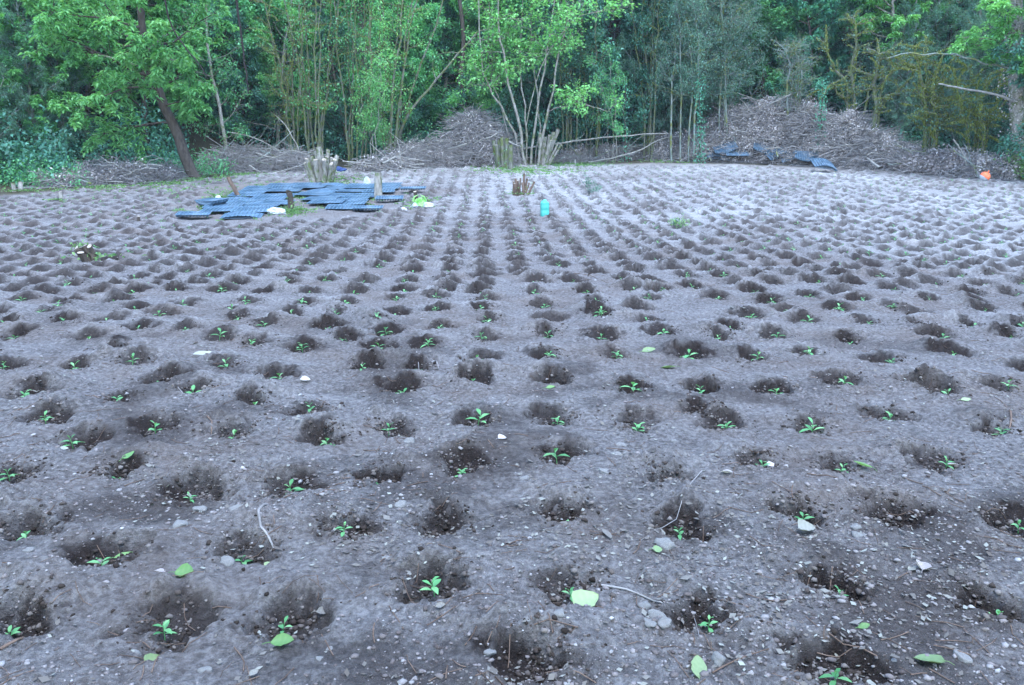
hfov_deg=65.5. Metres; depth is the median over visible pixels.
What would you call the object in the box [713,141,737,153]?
seed tray
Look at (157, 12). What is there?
broadleaf tree
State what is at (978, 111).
mossy shrub
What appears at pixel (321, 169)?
cut stool
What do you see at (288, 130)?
dead branch
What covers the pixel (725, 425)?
seedling
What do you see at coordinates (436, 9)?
broadleaf tree
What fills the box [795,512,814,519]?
seedling
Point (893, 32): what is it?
young chestnut tree
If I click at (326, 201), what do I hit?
seed tray
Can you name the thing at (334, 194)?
seed tray
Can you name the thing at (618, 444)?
stone
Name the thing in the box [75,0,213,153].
chestnut tree
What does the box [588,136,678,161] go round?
dead branch
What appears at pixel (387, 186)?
seed tray
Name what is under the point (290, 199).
stump
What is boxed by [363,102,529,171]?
brush heap
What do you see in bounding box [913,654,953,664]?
fallen leaf
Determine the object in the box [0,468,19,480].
seedling
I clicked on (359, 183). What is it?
seed tray
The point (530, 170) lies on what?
grass
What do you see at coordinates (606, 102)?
leafy sapling
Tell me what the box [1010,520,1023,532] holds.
seedling
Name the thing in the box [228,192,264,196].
seed tray
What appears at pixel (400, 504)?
stone
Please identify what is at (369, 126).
leafy sapling
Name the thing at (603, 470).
stone
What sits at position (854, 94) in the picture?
mossy forked tree
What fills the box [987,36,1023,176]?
evergreen tree
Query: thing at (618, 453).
stone
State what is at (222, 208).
seed tray
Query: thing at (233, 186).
stump
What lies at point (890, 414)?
seedling
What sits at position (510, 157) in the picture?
stump
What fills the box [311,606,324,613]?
fallen leaf
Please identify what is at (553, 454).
seedling
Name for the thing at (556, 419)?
seedling
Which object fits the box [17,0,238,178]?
leaning chestnut tree
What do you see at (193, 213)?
seed tray
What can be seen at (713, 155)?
seed tray
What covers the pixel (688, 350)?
seedling
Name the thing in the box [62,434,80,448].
seedling
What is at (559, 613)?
stone
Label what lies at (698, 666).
fallen leaf
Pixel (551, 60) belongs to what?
evergreen tree
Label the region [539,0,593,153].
mossy stem clump
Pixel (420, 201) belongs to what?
green plastic bag
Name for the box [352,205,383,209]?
seed tray
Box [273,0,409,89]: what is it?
hazel tree
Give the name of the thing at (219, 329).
seedling
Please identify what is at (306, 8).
hazel tree
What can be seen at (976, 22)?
lichen covered tree
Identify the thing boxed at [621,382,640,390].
seedling
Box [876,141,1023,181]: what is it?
brush heap
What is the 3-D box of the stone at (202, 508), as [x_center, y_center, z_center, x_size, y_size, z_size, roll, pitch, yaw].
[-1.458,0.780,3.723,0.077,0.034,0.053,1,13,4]
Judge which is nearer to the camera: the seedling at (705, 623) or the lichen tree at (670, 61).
the seedling at (705, 623)
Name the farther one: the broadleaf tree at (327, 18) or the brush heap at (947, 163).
the broadleaf tree at (327, 18)
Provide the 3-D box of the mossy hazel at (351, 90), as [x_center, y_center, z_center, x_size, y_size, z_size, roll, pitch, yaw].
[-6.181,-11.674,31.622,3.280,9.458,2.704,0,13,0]
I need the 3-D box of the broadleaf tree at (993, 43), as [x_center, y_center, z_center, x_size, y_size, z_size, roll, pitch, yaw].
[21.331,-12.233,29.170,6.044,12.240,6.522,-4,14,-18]
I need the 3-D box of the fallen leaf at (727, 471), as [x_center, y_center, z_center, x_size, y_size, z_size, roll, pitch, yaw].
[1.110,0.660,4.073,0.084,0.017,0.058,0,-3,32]
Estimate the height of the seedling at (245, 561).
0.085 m
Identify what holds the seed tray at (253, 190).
on the ground at (602, 245)
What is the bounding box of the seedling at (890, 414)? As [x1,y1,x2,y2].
[883,411,893,420]
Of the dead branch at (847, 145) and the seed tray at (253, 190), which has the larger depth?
the dead branch at (847, 145)
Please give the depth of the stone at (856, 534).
3.41 m
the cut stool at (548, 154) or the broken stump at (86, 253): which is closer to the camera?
the broken stump at (86, 253)
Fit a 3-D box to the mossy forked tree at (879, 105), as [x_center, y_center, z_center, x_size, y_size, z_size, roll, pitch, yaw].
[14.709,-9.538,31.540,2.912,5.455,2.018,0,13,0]
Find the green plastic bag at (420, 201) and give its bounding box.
[410,194,426,207]
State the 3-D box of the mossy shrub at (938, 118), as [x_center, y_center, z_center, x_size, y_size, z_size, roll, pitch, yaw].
[15.397,-8.950,29.809,3.627,5.506,3.292,12,18,42]
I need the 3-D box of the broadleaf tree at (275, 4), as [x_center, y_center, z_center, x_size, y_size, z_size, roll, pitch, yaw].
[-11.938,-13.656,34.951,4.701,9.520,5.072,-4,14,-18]
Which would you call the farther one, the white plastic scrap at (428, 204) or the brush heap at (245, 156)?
the brush heap at (245, 156)
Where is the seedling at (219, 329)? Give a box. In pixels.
[211,328,227,340]
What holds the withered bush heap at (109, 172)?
on the ground at (602, 245)
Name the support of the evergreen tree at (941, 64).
on the ground at (602, 245)
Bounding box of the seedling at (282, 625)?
[278,616,292,632]
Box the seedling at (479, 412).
[466,409,487,424]
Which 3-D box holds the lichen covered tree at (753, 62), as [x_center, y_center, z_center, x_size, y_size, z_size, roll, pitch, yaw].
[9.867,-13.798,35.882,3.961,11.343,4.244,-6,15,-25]
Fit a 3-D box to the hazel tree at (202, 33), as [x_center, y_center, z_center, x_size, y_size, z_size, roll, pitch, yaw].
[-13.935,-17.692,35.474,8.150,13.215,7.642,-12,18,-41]
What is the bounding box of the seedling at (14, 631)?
[5,625,19,634]
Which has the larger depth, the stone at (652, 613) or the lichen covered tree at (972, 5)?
the lichen covered tree at (972, 5)
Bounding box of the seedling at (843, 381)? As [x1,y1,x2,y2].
[839,376,852,384]
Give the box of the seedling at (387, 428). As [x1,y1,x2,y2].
[381,423,394,435]
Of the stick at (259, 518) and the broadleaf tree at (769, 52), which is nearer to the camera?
the stick at (259, 518)
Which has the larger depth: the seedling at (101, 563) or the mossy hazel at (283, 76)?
the mossy hazel at (283, 76)
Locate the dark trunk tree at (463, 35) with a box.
[436,0,476,111]
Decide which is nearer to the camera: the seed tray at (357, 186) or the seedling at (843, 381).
the seedling at (843, 381)
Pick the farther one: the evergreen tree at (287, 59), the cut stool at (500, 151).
the evergreen tree at (287, 59)
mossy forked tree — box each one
[801,4,899,114]
[847,31,921,132]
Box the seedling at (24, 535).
[16,531,29,540]
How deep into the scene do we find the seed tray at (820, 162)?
30.06 m
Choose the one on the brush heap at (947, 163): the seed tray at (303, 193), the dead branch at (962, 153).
the dead branch at (962, 153)
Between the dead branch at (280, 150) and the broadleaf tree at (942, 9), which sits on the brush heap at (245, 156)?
the dead branch at (280, 150)
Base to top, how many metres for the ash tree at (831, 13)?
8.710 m
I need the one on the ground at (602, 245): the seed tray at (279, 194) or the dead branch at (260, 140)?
the seed tray at (279, 194)
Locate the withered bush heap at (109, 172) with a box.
[59,152,195,185]
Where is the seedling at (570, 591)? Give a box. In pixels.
[562,587,573,601]
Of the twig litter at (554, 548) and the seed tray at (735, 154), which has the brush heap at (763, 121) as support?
the seed tray at (735, 154)
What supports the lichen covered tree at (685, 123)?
on the ground at (602, 245)
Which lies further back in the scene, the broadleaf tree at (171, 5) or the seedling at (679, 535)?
the broadleaf tree at (171, 5)
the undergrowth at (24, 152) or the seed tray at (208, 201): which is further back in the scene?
the undergrowth at (24, 152)
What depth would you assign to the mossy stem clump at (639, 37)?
34.80 m
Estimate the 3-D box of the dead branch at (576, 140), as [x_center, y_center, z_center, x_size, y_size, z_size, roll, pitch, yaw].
[3.237,-8.712,34.657,7.617,1.091,0.676,-2,13,-7]
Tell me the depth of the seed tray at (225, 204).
20.13 m
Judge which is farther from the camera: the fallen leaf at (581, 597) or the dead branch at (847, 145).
the dead branch at (847, 145)
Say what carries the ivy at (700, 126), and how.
on the ground at (602, 245)
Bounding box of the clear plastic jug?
[363,177,370,183]
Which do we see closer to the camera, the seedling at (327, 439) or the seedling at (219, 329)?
the seedling at (327, 439)
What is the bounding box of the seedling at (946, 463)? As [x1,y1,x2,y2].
[939,456,953,468]
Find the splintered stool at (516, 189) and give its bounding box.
[504,173,534,195]
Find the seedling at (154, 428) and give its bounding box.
[149,421,160,433]
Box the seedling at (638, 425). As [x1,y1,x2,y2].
[632,422,644,430]
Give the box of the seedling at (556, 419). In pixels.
[550,416,564,424]
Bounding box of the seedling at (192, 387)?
[186,385,200,393]
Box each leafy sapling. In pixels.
[348,51,393,161]
[582,44,627,163]
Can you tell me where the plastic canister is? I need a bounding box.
[540,199,548,216]
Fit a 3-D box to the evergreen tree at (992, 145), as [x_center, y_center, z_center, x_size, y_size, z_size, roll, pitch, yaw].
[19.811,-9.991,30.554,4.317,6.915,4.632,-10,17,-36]
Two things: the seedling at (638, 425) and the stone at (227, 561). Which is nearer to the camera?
the stone at (227, 561)
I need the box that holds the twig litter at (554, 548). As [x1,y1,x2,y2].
[0,246,1023,684]
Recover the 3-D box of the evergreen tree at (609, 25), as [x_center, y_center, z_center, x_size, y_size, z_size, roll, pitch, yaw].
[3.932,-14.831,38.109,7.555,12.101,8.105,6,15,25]
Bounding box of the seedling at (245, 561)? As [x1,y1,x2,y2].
[235,555,252,563]
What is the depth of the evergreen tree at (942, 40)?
33.21 m
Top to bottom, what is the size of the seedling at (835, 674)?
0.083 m
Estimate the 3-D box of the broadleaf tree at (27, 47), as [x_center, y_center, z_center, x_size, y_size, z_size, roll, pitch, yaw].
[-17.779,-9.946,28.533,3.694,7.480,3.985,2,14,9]
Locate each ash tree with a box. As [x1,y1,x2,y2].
[763,0,854,110]
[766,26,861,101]
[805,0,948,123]
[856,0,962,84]
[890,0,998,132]
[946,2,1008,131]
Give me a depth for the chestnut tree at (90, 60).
29.29 m
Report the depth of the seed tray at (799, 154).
32.70 m
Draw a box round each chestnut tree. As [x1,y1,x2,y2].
[0,0,97,154]
[0,1,178,144]
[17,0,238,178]
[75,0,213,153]
[847,0,942,132]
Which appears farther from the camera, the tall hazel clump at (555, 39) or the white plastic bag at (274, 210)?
the tall hazel clump at (555, 39)
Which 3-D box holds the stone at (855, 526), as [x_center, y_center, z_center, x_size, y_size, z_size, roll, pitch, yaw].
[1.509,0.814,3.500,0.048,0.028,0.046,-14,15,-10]
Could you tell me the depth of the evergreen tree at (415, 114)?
35.48 m
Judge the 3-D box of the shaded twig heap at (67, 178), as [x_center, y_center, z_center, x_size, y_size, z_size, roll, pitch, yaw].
[-14.475,-5.295,25.461,2.702,0.909,1.836,0,13,0]
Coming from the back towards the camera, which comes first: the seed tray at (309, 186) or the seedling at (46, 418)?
the seed tray at (309, 186)
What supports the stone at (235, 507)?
on the ground at (602, 245)
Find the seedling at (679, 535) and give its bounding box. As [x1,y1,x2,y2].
[673,527,683,539]
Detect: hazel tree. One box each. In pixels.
[0,0,147,143]
[129,0,248,78]
[186,0,340,15]
[205,0,330,151]
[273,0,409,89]
[363,6,527,124]
[373,0,499,133]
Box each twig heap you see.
[16,162,104,188]
[339,142,415,172]
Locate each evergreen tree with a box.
[187,0,279,146]
[230,0,338,111]
[290,6,386,152]
[375,16,454,142]
[404,0,529,134]
[438,0,562,135]
[502,0,645,150]
[524,0,658,145]
[536,3,623,44]
[551,0,687,144]
[602,8,755,131]
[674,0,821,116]
[739,13,818,108]
[798,0,907,129]
[880,0,1023,111]
[939,0,1023,114]
[955,5,1023,157]
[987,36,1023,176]
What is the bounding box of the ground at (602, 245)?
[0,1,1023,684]
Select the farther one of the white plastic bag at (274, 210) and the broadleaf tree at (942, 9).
the broadleaf tree at (942, 9)
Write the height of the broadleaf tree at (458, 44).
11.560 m
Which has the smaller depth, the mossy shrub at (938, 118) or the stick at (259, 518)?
the stick at (259, 518)
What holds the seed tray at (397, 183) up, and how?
on the ground at (602, 245)
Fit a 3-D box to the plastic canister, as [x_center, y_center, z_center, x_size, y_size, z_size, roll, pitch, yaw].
[0.775,-3.174,18.857,0.201,0.417,0.161,-4,14,-18]
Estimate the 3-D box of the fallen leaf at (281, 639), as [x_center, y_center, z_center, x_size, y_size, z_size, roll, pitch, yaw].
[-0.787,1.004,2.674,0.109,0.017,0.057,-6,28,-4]
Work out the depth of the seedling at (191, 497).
3.88 m
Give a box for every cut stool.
[303,147,338,182]
[492,136,508,167]
[533,128,561,165]
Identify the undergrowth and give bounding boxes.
[0,25,1010,186]
[0,92,459,188]
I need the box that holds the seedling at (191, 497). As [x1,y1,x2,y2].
[183,492,195,502]
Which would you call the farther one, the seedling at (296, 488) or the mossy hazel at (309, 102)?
the mossy hazel at (309, 102)
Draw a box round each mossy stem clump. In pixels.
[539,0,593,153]
[565,0,618,159]
[624,0,678,160]
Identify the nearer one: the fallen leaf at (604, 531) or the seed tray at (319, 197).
the fallen leaf at (604, 531)
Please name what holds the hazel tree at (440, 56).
on the ground at (602, 245)
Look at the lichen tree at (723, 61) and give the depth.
33.98 m
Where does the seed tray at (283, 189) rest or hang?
on the ground at (602, 245)
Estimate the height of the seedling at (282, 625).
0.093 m
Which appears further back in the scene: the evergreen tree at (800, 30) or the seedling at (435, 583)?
the evergreen tree at (800, 30)
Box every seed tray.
[175,211,211,216]
[194,198,228,205]
[200,206,239,211]
[201,203,244,207]
[219,211,264,218]
[226,197,249,199]
[227,199,265,204]
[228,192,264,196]
[230,206,273,211]
[238,189,268,192]
[243,186,268,188]
[243,203,281,206]
[250,194,286,199]
[253,200,294,204]
[263,193,296,196]
[266,183,298,185]
[267,188,302,191]
[268,185,296,188]
[292,185,325,187]
[293,183,321,184]
[294,191,333,195]
[300,196,340,199]
[306,188,335,192]
[306,198,346,203]
[317,185,346,189]
[320,182,346,185]
[325,204,357,209]
[327,193,346,195]
[331,199,368,204]
[334,189,364,191]
[339,195,371,199]
[343,184,371,188]
[346,193,373,197]
[348,183,371,184]
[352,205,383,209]
[362,188,395,192]
[368,185,401,188]
[372,182,402,184]
[375,195,403,200]
[400,186,425,189]
[707,151,727,159]
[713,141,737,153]
[725,149,748,155]
[753,141,770,153]
[765,146,789,159]
[781,150,799,162]
[795,151,817,161]
[810,158,837,170]
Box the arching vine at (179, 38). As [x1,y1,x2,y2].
[164,0,206,76]
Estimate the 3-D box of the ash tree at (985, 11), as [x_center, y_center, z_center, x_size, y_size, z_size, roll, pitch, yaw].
[21.332,-14.408,34.285,5.113,10.888,5.850,9,16,33]
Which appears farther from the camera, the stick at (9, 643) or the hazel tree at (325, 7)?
the hazel tree at (325, 7)
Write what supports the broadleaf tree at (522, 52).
on the ground at (602, 245)
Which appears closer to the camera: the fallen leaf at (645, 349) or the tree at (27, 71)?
the fallen leaf at (645, 349)
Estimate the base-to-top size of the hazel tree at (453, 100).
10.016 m
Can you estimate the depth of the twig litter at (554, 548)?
3.13 m
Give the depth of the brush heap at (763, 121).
33.85 m
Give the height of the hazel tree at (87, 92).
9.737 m
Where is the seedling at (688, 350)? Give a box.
[681,349,695,358]
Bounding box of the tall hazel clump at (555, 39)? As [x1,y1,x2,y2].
[452,0,640,164]
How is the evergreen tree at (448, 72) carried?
on the ground at (602, 245)
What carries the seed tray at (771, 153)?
on the brush heap at (763, 121)
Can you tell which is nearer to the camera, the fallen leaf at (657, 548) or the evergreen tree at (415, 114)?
the fallen leaf at (657, 548)
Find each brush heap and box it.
[194,133,332,174]
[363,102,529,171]
[621,90,932,174]
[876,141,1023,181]
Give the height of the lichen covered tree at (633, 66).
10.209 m
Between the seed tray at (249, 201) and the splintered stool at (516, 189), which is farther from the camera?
the splintered stool at (516, 189)
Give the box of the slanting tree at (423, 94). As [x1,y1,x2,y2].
[386,0,486,149]
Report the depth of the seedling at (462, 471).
4.22 m
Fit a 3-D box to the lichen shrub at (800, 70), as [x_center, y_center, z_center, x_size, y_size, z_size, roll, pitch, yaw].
[11.952,-10.421,34.168,2.384,5.519,2.242,0,13,0]
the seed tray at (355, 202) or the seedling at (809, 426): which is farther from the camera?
the seed tray at (355, 202)
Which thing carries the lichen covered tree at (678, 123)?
on the ground at (602, 245)
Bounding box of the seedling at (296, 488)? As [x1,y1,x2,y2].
[284,479,302,491]
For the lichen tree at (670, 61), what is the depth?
33.81 m
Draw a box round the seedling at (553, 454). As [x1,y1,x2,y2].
[543,448,569,463]
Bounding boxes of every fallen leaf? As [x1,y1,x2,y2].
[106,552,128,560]
[119,451,133,460]
[144,653,159,660]
[168,563,192,576]
[184,351,211,355]
[245,669,257,678]
[263,633,293,645]
[297,376,309,380]
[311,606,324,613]
[431,602,444,607]
[498,434,505,438]
[571,589,598,606]
[602,529,612,541]
[640,347,655,351]
[649,545,661,551]
[691,655,706,678]
[721,469,736,473]
[793,519,814,530]
[853,460,877,471]
[855,623,869,628]
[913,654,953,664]
[916,559,931,572]
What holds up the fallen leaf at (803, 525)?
on the ground at (602, 245)
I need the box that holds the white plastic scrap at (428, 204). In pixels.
[423,202,433,206]
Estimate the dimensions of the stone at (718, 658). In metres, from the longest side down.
0.063 x 0.049 x 0.046 m
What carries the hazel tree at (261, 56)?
on the ground at (602, 245)
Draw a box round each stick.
[0,637,23,649]
[257,503,273,547]
[545,668,595,682]
[597,584,673,612]
[641,470,702,539]
[712,648,768,672]
[1009,410,1011,427]
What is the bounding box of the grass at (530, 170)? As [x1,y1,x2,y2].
[3,159,687,197]
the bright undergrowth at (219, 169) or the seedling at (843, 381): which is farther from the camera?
the bright undergrowth at (219, 169)
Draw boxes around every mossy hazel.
[244,0,323,153]
[275,0,366,154]
[322,0,386,166]
[347,0,436,159]
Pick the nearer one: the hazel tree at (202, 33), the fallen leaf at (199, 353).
the fallen leaf at (199, 353)
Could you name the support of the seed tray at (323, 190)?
on the ground at (602, 245)
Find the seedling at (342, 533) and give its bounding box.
[335,521,352,536]
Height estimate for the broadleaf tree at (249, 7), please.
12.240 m
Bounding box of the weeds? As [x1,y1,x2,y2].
[168,172,441,220]
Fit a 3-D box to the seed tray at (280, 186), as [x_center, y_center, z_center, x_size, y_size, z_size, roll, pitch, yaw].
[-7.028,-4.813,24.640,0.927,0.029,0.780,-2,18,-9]
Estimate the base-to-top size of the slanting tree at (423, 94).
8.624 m
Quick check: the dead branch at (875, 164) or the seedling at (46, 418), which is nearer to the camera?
the seedling at (46, 418)
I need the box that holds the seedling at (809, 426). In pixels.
[799,417,823,432]
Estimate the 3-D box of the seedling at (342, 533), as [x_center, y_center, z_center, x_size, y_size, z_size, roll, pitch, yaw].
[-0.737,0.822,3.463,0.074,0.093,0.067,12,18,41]
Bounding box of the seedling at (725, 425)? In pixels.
[717,421,734,428]
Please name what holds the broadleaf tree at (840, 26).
on the ground at (602, 245)
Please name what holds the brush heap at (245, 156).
on the ground at (602, 245)
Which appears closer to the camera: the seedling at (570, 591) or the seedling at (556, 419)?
the seedling at (570, 591)
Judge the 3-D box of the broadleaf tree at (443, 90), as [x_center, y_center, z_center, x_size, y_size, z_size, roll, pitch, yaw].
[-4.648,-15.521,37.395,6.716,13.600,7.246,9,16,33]
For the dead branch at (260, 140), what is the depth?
30.97 m
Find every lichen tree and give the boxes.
[641,0,713,161]
[661,0,723,161]
[694,0,766,137]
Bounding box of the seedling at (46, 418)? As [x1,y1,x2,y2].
[39,411,52,423]
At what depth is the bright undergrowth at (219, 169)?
26.31 m
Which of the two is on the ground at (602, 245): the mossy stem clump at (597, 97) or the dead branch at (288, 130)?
the mossy stem clump at (597, 97)
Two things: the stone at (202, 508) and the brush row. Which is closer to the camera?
the stone at (202, 508)
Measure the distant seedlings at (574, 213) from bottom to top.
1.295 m
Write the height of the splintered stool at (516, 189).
0.794 m
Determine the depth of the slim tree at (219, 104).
30.81 m
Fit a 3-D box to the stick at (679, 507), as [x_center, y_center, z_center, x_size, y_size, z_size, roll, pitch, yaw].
[0.792,0.729,3.728,0.067,0.070,0.920,7,15,28]
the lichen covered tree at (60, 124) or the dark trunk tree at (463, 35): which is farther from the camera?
the dark trunk tree at (463, 35)
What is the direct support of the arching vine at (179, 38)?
on the ground at (602, 245)
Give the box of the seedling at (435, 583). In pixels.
[420,576,440,596]
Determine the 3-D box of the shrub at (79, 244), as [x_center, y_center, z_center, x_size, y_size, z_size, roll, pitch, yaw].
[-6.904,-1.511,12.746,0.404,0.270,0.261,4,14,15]
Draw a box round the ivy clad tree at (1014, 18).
[886,0,1023,178]
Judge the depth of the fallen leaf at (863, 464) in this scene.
4.10 m
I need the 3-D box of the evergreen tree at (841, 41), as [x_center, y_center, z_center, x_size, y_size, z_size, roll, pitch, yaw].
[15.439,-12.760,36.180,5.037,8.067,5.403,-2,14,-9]
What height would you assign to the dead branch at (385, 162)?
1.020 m
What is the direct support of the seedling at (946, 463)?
on the ground at (602, 245)
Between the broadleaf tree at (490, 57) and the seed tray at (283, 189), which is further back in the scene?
the broadleaf tree at (490, 57)
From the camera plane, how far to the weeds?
21.65 m
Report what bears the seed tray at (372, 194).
on the seed tray at (354, 197)
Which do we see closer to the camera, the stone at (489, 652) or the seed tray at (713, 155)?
the stone at (489, 652)
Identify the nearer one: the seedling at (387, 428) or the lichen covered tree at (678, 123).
the seedling at (387, 428)
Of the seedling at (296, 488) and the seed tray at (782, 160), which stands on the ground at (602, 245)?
the seedling at (296, 488)
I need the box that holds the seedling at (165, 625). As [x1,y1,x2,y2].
[153,619,175,639]
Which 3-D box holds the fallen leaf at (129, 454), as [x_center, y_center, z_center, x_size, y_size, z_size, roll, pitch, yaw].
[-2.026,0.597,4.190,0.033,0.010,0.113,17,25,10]
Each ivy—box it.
[616,72,632,161]
[688,71,710,163]
[813,75,829,144]
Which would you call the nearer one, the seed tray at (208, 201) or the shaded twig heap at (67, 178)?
the seed tray at (208, 201)
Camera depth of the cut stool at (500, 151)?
31.55 m
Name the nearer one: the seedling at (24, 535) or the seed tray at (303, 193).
the seedling at (24, 535)
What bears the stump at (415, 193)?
on the ground at (602, 245)
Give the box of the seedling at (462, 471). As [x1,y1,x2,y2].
[455,468,467,476]
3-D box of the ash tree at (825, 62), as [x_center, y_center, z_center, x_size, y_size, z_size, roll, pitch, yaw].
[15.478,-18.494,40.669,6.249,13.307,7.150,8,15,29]
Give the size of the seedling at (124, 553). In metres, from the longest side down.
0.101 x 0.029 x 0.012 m
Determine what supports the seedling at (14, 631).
on the ground at (602, 245)
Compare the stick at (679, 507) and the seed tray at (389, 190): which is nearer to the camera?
the stick at (679, 507)
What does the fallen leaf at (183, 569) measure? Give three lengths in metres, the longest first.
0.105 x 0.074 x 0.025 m
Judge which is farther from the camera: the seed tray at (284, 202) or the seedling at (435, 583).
the seed tray at (284, 202)
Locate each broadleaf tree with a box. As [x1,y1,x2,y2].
[0,0,70,149]
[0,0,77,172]
[3,15,137,94]
[86,0,191,99]
[119,0,233,126]
[198,0,299,138]
[204,0,312,130]
[269,2,349,55]
[309,0,426,144]
[346,0,453,148]
[348,0,485,137]
[404,12,526,113]
[423,0,539,118]
[478,2,579,109]
[543,3,683,71]
[696,0,815,113]
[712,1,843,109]
[715,0,827,111]
[741,0,866,116]
[760,1,865,64]
[881,0,960,104]
[977,32,1023,92]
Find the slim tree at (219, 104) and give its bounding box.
[164,0,254,150]
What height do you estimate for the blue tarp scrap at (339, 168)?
0.214 m
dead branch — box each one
[228,122,313,160]
[256,127,308,157]
[270,111,299,153]
[380,136,436,164]
[514,133,669,151]
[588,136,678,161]
[808,116,856,152]
[831,111,880,168]
[953,139,968,170]
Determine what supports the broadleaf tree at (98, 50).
on the ground at (602, 245)
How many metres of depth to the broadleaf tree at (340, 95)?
37.37 m
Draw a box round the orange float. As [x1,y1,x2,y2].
[979,170,990,180]
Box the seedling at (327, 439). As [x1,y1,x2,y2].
[321,438,334,445]
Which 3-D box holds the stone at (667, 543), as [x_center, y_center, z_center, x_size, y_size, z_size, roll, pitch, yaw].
[0.639,0.845,3.336,0.074,0.059,0.092,-9,16,-34]
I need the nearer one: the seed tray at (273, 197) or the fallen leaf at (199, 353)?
the fallen leaf at (199, 353)
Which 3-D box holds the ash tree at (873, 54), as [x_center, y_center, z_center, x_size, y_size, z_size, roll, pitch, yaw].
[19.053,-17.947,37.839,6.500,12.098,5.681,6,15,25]
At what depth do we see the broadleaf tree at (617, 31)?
44.13 m
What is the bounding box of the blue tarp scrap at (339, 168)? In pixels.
[336,166,346,171]
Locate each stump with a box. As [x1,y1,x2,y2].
[4,181,36,191]
[42,191,82,202]
[60,244,144,261]
[227,176,247,196]
[282,190,311,209]
[368,171,382,199]
[404,191,434,207]
[508,144,518,169]
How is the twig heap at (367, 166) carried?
on the ground at (602, 245)
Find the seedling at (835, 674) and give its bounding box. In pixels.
[819,668,851,684]
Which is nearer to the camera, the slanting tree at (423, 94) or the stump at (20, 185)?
the stump at (20, 185)
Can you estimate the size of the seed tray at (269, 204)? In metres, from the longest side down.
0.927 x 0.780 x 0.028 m
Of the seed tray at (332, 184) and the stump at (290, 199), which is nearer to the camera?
the stump at (290, 199)
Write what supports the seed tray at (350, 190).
on the ground at (602, 245)
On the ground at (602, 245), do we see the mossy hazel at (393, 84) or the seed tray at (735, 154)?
the mossy hazel at (393, 84)
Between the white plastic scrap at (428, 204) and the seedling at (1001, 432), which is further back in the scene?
the white plastic scrap at (428, 204)
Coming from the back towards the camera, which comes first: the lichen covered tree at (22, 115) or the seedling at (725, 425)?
the lichen covered tree at (22, 115)
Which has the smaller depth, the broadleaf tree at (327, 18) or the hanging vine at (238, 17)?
the hanging vine at (238, 17)
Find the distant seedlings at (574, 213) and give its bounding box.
[1,165,1023,259]
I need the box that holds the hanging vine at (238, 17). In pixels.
[235,0,248,93]
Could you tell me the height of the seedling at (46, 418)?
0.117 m
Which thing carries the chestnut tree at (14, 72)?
on the ground at (602, 245)
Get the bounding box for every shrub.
[70,240,87,253]
[582,173,602,193]
[668,216,690,228]
[766,30,825,123]
[881,30,978,153]
[925,55,1009,155]
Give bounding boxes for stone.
[22,547,33,552]
[172,519,188,528]
[192,505,207,511]
[197,666,212,672]
[220,555,234,566]
[229,504,240,510]
[316,656,323,660]
[394,500,406,507]
[404,437,414,443]
[483,648,496,656]
[553,608,564,617]
[599,468,608,473]
[610,451,621,455]
[616,442,626,446]
[637,601,651,608]
[644,617,656,627]
[647,609,666,617]
[654,537,675,550]
[657,617,671,628]
[711,651,725,666]
[849,523,861,529]
[851,531,866,537]
[953,648,972,663]
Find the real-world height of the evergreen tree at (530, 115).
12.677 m
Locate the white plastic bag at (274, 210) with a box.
[267,207,285,213]
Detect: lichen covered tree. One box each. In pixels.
[0,2,27,148]
[9,1,98,159]
[605,0,686,141]
[647,3,719,134]
[662,0,746,130]
[696,0,778,124]
[860,0,933,126]
[871,0,941,137]
[893,0,966,137]
[927,9,994,149]
[932,0,1008,151]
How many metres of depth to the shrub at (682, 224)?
16.60 m
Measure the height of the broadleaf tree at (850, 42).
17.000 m
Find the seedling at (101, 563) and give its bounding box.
[87,557,109,565]
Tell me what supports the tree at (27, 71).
on the ground at (602, 245)
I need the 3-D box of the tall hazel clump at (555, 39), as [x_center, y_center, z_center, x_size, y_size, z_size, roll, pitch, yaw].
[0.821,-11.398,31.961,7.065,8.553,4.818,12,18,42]
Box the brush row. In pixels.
[553,131,649,162]
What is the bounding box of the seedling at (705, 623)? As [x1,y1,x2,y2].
[698,615,717,632]
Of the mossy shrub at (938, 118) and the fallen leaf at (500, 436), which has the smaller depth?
the fallen leaf at (500, 436)
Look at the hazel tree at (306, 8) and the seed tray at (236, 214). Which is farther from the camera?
the hazel tree at (306, 8)
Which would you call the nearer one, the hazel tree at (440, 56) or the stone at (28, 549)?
the stone at (28, 549)
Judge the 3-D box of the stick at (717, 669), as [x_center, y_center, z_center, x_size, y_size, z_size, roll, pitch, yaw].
[0.736,1.023,2.570,0.236,0.021,0.017,-7,15,-26]
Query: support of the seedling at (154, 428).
on the ground at (602, 245)
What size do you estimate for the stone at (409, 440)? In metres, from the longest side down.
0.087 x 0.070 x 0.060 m
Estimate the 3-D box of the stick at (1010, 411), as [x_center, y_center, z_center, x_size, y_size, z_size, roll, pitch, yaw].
[3.044,0.469,4.864,0.016,0.043,0.415,8,16,31]
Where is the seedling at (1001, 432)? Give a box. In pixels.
[992,427,1009,434]
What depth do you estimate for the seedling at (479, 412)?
4.87 m
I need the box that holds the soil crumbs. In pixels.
[0,263,1023,684]
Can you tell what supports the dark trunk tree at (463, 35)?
on the ground at (602, 245)

